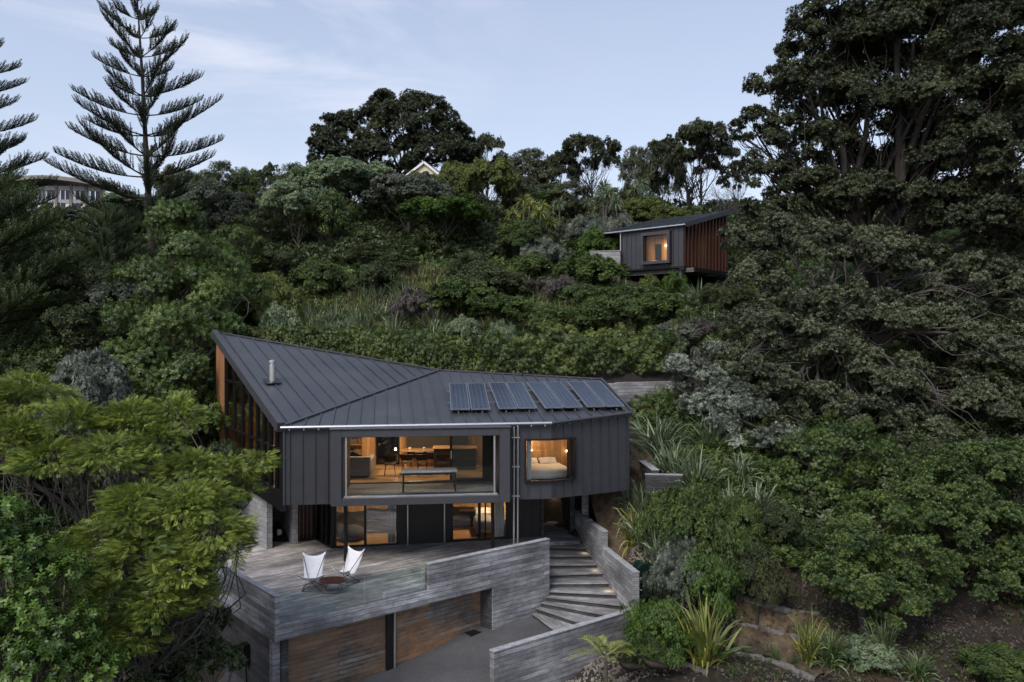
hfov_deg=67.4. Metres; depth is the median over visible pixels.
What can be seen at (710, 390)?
pohutukawa tree
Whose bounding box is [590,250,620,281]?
cabin wall
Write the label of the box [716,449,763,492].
flax plant
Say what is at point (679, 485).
flax plant
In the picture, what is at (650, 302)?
shrub
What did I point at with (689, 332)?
shrub
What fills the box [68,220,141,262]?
tree
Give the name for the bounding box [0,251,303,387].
undergrowth
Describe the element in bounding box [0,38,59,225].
norfolk pine
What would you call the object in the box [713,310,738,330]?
flax plant
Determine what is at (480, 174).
tree
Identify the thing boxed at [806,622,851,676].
flax plant
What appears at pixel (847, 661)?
flax plant
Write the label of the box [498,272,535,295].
shrub
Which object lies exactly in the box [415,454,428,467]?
dining chair
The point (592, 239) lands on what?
shrub
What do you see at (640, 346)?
hedge
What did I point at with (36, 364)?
undergrowth
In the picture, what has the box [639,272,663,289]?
shrub
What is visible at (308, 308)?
flax plant
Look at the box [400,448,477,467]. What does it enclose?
dining table
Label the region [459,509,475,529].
nightstand
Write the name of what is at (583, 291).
shrub
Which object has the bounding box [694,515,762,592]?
shrub
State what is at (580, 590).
entry stairs
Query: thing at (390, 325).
flax plant
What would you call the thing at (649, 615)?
shrub
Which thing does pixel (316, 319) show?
flax plant
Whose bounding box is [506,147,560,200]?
tree
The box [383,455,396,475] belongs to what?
dining chair
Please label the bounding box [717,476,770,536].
flax plant
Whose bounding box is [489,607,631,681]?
wall
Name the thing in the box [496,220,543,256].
tree
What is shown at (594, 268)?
shrub
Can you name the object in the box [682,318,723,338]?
shrub
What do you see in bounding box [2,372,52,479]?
shrub tree
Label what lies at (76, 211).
tree
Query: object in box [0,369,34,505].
shrub tree
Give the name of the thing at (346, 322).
flax plant
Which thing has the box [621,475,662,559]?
flax plant
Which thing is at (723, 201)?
bare tree
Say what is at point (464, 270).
shrub
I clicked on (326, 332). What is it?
hedge
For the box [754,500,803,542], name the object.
shrub
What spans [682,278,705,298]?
flax plant
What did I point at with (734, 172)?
tree
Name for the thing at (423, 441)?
kitchen wall
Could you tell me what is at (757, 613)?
sapling
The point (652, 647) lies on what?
shrub
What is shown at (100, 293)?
tree
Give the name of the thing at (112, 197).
tree
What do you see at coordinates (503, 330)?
shrub
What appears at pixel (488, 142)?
tree
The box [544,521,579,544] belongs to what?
landing
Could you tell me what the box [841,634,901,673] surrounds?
shrub
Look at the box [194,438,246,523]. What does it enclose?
shrub tree
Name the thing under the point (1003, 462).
shrub tree
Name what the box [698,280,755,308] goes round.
shrub
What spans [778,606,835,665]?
flax plant
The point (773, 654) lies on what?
grass tuft
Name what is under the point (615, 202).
cabbage tree
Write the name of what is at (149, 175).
norfolk pine
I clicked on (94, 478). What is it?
shrub tree
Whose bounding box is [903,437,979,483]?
shrub
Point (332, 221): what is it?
tree
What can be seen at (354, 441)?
book row
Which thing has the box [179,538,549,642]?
terrace wall
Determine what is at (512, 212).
cabbage tree
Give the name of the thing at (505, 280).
shrub
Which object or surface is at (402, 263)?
tree
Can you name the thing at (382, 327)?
flax plant
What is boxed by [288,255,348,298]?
shrub
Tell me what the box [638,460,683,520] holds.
retaining wall
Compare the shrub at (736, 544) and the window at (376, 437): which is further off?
the window at (376, 437)
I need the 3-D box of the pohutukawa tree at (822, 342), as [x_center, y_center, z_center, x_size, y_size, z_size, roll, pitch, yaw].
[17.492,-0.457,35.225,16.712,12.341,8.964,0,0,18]
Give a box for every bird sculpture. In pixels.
[610,657,643,681]
[632,653,668,680]
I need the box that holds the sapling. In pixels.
[753,568,761,624]
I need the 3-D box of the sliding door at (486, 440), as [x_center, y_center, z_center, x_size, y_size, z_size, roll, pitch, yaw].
[-3.440,4.200,29.232,5.369,2.400,0.160,0,0,-7]
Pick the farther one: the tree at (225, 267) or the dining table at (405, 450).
the tree at (225, 267)
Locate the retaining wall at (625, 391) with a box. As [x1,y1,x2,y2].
[608,381,681,407]
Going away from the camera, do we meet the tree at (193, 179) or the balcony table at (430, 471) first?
the balcony table at (430, 471)
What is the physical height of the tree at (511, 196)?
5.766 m
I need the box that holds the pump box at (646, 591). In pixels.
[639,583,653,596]
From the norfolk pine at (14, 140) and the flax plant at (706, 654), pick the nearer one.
the flax plant at (706, 654)
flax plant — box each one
[295,304,334,327]
[297,303,325,324]
[297,315,320,338]
[303,296,330,314]
[305,296,348,314]
[311,319,337,330]
[317,317,350,338]
[319,294,346,324]
[320,316,363,338]
[330,310,369,339]
[337,305,370,325]
[344,307,378,337]
[345,291,378,316]
[347,280,382,302]
[353,294,389,324]
[358,283,391,302]
[366,319,407,344]
[367,300,399,318]
[379,308,410,341]
[379,310,412,330]
[380,278,414,301]
[412,299,442,320]
[413,308,450,328]
[414,275,440,291]
[422,317,450,345]
[611,499,644,557]
[614,477,644,536]
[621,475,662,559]
[629,408,697,465]
[636,525,679,594]
[639,507,692,558]
[640,430,713,481]
[647,470,724,495]
[663,304,701,323]
[663,441,734,488]
[669,288,699,309]
[669,407,750,454]
[671,584,748,673]
[679,312,699,326]
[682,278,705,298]
[691,308,720,320]
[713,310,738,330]
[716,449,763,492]
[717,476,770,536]
[734,481,780,503]
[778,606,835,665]
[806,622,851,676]
[828,633,876,677]
[860,612,906,680]
[898,646,943,681]
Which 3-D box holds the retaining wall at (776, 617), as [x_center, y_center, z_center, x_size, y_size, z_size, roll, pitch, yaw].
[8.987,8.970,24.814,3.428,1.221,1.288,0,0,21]
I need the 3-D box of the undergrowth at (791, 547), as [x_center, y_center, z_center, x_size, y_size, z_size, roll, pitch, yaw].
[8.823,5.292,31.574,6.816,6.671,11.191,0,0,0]
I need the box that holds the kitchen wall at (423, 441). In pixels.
[404,436,467,465]
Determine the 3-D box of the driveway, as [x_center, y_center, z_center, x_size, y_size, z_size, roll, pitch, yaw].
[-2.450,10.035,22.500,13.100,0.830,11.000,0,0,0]
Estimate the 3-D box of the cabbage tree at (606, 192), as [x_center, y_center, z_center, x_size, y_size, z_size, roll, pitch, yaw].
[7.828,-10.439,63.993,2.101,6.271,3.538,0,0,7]
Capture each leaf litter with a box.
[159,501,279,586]
[629,485,1023,681]
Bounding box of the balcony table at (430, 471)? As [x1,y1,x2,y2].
[401,467,457,491]
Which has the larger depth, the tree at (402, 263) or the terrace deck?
the tree at (402, 263)
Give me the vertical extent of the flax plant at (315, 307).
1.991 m
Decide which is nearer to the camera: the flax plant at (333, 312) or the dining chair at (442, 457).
the dining chair at (442, 457)
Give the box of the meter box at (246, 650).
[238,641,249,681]
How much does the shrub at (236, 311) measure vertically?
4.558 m
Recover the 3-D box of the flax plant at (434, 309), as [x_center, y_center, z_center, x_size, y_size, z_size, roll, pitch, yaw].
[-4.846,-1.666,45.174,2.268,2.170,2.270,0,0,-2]
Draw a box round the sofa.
[350,454,374,475]
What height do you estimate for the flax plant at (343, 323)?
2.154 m
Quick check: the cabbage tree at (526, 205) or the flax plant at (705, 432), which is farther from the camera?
the cabbage tree at (526, 205)
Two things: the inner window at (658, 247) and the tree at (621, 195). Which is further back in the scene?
the tree at (621, 195)
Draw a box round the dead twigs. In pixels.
[704,520,1023,681]
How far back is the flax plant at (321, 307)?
47.41 m
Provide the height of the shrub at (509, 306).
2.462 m
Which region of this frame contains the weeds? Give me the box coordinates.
[698,584,1023,681]
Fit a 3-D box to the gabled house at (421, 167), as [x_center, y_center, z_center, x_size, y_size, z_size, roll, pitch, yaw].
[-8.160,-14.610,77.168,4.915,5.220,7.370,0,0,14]
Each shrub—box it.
[187,296,247,336]
[225,270,286,311]
[251,284,307,323]
[254,301,302,343]
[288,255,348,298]
[343,260,403,290]
[386,285,433,324]
[416,275,500,315]
[445,314,481,340]
[446,257,502,278]
[459,265,535,297]
[467,293,535,320]
[487,319,516,353]
[489,231,547,253]
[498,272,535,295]
[502,250,555,278]
[517,305,603,333]
[520,237,568,264]
[535,272,588,296]
[548,253,630,284]
[552,282,623,306]
[559,211,609,239]
[572,296,658,329]
[573,226,619,257]
[600,209,635,230]
[605,283,672,304]
[617,628,667,678]
[619,594,688,660]
[628,289,689,324]
[635,487,667,539]
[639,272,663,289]
[641,534,707,609]
[647,319,701,346]
[652,612,702,669]
[658,473,725,557]
[661,269,688,294]
[675,547,740,622]
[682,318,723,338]
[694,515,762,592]
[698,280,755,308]
[708,492,765,544]
[727,535,779,601]
[746,560,796,615]
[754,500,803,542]
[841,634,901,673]
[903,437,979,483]
[953,641,1023,681]
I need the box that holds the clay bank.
[590,438,656,562]
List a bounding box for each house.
[7,175,106,210]
[211,330,632,561]
[406,161,439,210]
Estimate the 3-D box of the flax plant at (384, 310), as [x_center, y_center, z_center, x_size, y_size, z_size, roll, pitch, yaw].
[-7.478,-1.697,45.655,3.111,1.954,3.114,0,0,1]
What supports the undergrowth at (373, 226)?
on the hillside
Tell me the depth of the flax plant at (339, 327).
43.10 m
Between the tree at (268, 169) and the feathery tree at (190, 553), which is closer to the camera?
the feathery tree at (190, 553)
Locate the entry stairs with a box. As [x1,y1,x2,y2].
[531,538,623,630]
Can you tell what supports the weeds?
on the hillside
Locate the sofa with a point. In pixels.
(362, 465)
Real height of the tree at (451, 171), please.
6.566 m
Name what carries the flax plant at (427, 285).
on the hillside
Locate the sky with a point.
(531, 74)
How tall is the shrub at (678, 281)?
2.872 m
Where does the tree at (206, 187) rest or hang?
on the hillside
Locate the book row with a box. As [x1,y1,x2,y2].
[350,438,358,443]
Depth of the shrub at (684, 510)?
26.02 m
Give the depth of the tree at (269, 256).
54.48 m
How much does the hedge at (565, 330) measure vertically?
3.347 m
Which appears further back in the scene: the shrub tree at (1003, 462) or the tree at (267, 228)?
the tree at (267, 228)
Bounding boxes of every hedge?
[224,322,466,371]
[460,327,687,375]
[537,316,679,360]
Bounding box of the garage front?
[203,591,479,681]
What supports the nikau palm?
on the hillside
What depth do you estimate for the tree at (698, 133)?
72.86 m
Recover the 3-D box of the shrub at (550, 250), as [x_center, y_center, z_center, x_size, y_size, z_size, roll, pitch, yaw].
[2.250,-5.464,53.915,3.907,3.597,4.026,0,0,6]
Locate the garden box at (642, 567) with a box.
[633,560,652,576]
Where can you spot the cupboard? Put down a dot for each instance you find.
(369, 445)
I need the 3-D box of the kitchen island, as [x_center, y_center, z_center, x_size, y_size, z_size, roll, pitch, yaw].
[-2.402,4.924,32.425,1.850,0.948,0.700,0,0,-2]
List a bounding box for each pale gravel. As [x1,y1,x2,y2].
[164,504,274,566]
[565,612,691,681]
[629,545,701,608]
[678,581,1019,681]
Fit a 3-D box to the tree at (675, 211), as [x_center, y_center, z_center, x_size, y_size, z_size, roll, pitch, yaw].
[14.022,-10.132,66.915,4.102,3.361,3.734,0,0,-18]
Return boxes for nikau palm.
[567,634,635,681]
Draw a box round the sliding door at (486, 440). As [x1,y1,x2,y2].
[350,436,491,483]
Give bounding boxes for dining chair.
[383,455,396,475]
[399,454,412,467]
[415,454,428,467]
[435,454,448,474]
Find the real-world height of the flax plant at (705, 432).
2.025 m
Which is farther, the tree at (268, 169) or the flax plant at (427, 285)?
the tree at (268, 169)
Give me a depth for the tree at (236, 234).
53.54 m
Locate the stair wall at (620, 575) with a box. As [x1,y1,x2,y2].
[560,495,639,608]
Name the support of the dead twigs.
on the hillside
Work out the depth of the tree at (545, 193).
69.20 m
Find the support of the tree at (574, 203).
on the hillside
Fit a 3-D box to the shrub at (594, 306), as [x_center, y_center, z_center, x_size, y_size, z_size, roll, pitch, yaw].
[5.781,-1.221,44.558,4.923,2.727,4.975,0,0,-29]
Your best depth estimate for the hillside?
25.67 m
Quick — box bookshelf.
[350,437,362,455]
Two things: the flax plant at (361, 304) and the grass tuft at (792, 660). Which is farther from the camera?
the flax plant at (361, 304)
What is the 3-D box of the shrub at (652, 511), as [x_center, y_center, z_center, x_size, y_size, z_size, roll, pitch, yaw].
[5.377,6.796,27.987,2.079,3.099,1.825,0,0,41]
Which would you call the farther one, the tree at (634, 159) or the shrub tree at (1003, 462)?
the tree at (634, 159)
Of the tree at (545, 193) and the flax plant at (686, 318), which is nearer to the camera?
the flax plant at (686, 318)
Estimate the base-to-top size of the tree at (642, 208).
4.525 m
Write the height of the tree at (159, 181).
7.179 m
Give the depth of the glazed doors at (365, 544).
30.14 m
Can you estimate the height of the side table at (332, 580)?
0.398 m
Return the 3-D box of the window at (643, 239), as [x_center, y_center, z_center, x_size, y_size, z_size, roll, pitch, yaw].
[10.035,-6.450,53.294,2.314,2.209,0.510,0,0,42]
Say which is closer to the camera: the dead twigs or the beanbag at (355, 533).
the dead twigs
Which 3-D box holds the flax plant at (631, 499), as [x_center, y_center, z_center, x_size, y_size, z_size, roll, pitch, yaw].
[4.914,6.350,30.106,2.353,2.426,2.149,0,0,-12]
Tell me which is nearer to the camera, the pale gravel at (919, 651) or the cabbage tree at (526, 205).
the pale gravel at (919, 651)
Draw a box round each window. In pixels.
[61,190,64,199]
[376,437,399,464]
[525,437,575,482]
[640,230,671,264]
[655,244,661,260]
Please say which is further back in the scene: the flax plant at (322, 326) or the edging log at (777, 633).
the flax plant at (322, 326)
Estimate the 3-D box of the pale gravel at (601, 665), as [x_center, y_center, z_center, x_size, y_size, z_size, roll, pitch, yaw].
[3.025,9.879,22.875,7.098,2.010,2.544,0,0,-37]
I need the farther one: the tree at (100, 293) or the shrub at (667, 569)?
the tree at (100, 293)
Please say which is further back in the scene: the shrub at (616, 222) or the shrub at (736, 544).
the shrub at (616, 222)
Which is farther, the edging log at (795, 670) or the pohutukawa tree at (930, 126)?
the pohutukawa tree at (930, 126)
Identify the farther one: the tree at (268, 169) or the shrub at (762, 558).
the tree at (268, 169)
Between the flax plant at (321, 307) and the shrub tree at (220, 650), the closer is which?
the shrub tree at (220, 650)
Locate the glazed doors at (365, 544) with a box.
[332,502,508,548]
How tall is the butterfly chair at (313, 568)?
1.083 m
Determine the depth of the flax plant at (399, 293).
47.52 m
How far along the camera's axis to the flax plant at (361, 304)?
46.10 m
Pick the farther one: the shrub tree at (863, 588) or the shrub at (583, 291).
the shrub at (583, 291)
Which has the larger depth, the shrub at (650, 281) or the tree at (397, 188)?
the tree at (397, 188)
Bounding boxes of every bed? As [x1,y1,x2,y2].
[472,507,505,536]
[531,450,566,478]
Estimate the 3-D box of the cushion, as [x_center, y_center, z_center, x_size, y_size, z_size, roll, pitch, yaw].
[-6.269,4.638,30.630,0.480,0.440,0.160,29,-19,-4]
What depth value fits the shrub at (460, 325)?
42.03 m
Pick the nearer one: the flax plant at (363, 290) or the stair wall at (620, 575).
the stair wall at (620, 575)
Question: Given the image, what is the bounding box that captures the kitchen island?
[433,445,476,469]
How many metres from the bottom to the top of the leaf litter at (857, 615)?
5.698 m
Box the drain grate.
[465,629,481,635]
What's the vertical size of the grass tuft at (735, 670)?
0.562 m
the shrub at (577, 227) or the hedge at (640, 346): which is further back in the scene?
the shrub at (577, 227)
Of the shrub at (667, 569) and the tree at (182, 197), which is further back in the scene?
the tree at (182, 197)
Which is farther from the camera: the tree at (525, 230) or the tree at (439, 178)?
the tree at (439, 178)
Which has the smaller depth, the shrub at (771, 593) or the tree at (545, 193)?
the shrub at (771, 593)
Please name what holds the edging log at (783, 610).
on the hillside
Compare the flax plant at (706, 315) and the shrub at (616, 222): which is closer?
the flax plant at (706, 315)
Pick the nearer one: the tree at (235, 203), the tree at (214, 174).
the tree at (235, 203)
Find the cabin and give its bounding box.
[603,209,730,277]
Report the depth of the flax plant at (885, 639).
22.74 m
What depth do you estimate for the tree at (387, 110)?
80.15 m
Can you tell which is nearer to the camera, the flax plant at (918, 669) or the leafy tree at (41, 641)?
the leafy tree at (41, 641)
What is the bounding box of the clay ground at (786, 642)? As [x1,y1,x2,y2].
[727,620,839,677]
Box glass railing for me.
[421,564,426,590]
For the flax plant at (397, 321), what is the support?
on the hillside
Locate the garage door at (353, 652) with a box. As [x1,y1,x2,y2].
[288,615,384,681]
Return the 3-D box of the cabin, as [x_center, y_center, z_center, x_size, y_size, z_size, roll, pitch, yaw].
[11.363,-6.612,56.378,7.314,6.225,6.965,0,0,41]
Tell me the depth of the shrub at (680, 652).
22.72 m
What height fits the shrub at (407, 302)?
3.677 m
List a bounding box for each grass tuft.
[729,661,742,675]
[763,640,784,665]
[788,655,799,663]
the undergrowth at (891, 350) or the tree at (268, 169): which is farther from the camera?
the tree at (268, 169)
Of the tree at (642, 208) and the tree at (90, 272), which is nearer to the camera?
the tree at (90, 272)
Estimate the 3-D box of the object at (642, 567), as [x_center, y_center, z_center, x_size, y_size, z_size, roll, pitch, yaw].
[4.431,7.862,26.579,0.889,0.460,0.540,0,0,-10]
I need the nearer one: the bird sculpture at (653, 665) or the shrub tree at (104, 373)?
the bird sculpture at (653, 665)
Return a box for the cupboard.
[363,437,375,464]
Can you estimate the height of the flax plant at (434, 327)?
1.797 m
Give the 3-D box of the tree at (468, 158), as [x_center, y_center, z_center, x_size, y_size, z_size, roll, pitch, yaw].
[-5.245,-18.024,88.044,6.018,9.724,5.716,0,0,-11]
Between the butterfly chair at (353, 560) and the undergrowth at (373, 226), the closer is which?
the butterfly chair at (353, 560)
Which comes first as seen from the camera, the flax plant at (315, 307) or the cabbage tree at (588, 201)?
the flax plant at (315, 307)
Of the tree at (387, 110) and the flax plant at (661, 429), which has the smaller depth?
the flax plant at (661, 429)
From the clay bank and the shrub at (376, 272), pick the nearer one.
the clay bank
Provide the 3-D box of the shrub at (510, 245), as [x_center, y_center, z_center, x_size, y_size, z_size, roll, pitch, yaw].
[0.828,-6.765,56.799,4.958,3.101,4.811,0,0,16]
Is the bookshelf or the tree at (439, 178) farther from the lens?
the tree at (439, 178)
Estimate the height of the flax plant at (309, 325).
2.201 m
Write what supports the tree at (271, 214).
on the hillside
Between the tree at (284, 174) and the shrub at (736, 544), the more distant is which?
the tree at (284, 174)
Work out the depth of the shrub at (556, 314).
43.07 m
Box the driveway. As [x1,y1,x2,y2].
[219,614,572,681]
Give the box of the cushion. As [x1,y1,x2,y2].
[350,450,361,456]
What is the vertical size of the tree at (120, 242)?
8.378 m
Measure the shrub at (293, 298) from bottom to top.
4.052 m
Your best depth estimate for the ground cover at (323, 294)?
47.79 m
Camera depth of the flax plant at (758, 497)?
28.87 m
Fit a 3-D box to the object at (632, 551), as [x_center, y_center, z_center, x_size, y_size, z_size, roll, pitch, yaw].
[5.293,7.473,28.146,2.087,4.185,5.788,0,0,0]
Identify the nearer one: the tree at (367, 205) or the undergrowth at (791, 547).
the undergrowth at (791, 547)
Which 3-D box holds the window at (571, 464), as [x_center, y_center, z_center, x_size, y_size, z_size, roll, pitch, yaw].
[1.393,4.300,27.876,1.973,1.560,0.493,0,0,-17]
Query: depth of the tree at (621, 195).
67.34 m
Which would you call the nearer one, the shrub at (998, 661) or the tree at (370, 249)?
the shrub at (998, 661)
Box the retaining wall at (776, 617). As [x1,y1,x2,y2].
[736,593,841,645]
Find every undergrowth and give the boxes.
[0,179,1013,292]
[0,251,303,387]
[0,336,219,681]
[628,384,844,589]
[690,249,1023,541]
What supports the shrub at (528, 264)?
on the hillside
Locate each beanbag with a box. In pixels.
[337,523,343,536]
[340,524,363,541]
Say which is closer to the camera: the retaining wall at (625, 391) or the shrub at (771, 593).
the shrub at (771, 593)
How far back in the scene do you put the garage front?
23.29 m
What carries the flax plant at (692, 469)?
on the hillside
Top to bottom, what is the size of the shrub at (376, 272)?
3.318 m
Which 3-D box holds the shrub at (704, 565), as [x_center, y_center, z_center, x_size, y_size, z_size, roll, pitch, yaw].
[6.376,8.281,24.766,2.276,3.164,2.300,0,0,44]
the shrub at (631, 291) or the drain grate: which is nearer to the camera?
the drain grate
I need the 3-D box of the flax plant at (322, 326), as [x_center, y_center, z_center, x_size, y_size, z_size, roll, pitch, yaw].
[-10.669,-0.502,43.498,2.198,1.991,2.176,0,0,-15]
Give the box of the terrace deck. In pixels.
[220,537,542,622]
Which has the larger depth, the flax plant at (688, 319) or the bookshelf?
the flax plant at (688, 319)
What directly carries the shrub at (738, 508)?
on the hillside
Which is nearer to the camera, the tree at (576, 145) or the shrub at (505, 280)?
the shrub at (505, 280)
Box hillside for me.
[8,211,1023,681]
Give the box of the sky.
[0,0,1023,207]
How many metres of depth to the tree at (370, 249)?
56.08 m
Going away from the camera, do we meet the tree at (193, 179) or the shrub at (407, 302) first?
the shrub at (407, 302)
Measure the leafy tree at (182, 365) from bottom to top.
12.822 m
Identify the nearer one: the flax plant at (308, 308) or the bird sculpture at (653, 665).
the bird sculpture at (653, 665)
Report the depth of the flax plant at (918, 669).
22.52 m
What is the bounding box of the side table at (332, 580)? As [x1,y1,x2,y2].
[319,576,345,593]
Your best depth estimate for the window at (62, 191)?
92.09 m
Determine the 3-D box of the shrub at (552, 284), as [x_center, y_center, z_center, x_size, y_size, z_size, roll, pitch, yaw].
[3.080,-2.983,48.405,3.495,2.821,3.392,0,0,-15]
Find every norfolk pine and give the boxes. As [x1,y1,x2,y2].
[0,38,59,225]
[0,164,141,360]
[40,0,228,259]
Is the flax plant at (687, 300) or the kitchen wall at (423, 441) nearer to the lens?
the kitchen wall at (423, 441)
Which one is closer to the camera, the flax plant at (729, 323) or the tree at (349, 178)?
the flax plant at (729, 323)
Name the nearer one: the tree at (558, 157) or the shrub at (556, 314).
the shrub at (556, 314)
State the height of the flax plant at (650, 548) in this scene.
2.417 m
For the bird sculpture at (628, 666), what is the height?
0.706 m
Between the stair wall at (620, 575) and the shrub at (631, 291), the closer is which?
the stair wall at (620, 575)
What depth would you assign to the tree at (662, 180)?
75.62 m
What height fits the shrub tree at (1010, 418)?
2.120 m
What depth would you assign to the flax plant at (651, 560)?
26.29 m
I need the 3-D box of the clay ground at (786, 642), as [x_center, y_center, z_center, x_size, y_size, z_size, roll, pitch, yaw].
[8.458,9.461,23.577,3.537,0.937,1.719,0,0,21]
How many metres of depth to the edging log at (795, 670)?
22.99 m
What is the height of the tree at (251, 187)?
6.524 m
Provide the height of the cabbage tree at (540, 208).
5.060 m
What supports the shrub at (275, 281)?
on the hillside
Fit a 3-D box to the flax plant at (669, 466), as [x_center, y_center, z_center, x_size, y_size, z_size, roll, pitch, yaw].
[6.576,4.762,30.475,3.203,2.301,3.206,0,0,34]
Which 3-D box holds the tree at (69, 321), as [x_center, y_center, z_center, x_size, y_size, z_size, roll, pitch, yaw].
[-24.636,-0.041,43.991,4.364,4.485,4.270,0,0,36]
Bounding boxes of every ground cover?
[0,217,1023,367]
[249,286,417,354]
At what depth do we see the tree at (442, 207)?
56.88 m
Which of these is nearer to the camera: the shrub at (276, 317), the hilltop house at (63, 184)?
the shrub at (276, 317)
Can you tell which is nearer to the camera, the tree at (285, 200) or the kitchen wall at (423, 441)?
the kitchen wall at (423, 441)
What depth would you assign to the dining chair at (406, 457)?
30.87 m
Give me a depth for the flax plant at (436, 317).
44.15 m
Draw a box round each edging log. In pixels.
[655,655,708,676]
[725,646,815,681]
[736,622,842,651]
[737,593,819,614]
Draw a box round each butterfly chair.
[298,551,325,591]
[331,546,363,585]
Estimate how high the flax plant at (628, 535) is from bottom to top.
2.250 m
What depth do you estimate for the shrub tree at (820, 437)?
30.03 m
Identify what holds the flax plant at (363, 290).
on the hillside
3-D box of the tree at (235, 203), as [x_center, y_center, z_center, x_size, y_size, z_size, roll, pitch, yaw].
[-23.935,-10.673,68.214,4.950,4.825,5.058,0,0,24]
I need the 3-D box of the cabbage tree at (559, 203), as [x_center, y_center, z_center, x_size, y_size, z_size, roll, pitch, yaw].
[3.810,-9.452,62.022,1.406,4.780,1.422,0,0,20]
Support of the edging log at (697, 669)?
on the hillside
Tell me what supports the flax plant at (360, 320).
on the hillside
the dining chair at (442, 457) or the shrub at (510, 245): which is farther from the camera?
the shrub at (510, 245)
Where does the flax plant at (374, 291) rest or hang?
on the hillside
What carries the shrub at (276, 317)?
on the hillside
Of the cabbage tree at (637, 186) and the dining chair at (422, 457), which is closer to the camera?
the dining chair at (422, 457)
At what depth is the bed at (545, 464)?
29.38 m
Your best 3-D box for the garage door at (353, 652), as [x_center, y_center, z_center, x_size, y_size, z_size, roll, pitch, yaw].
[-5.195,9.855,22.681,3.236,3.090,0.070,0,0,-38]
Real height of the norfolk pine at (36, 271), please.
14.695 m
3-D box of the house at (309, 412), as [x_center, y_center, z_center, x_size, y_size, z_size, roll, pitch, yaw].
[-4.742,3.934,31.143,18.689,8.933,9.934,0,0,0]
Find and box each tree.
[0,368,286,681]
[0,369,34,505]
[0,489,132,681]
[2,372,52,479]
[18,345,133,507]
[38,302,124,349]
[40,202,160,290]
[48,261,147,305]
[52,399,174,517]
[53,208,92,218]
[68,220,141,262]
[86,277,153,338]
[92,196,273,438]
[96,191,146,231]
[125,569,247,681]
[144,188,209,235]
[151,163,198,192]
[169,259,251,303]
[172,171,209,199]
[184,177,232,227]
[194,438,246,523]
[197,160,250,192]
[201,223,269,277]
[212,191,269,226]
[219,210,289,248]
[230,166,269,197]
[242,193,299,224]
[251,247,297,276]
[255,179,335,243]
[256,162,281,191]
[273,161,303,180]
[283,154,393,221]
[295,185,358,245]
[305,88,482,174]
[341,242,394,259]
[357,168,393,216]
[360,168,456,238]
[370,253,419,271]
[395,192,495,255]
[406,170,459,209]
[437,160,478,201]
[444,154,486,191]
[445,251,490,268]
[456,156,521,223]
[462,132,509,198]
[495,173,537,211]
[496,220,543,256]
[504,207,520,256]
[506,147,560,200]
[514,192,537,221]
[529,199,558,231]
[530,182,567,214]
[541,150,580,196]
[547,178,593,220]
[551,196,566,235]
[559,132,621,197]
[582,195,596,212]
[587,187,634,216]
[593,177,618,222]
[608,195,623,216]
[615,195,669,222]
[617,144,657,198]
[624,176,658,197]
[636,137,689,206]
[645,117,741,210]
[659,338,827,464]
[666,207,692,217]
[684,178,758,217]
[705,210,1023,478]
[715,160,751,202]
[727,0,1023,346]
[773,410,917,506]
[797,489,956,637]
[889,432,1023,601]
[994,407,1023,427]
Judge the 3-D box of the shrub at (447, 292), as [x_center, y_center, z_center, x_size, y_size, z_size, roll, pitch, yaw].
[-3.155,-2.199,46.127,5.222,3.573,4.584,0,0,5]

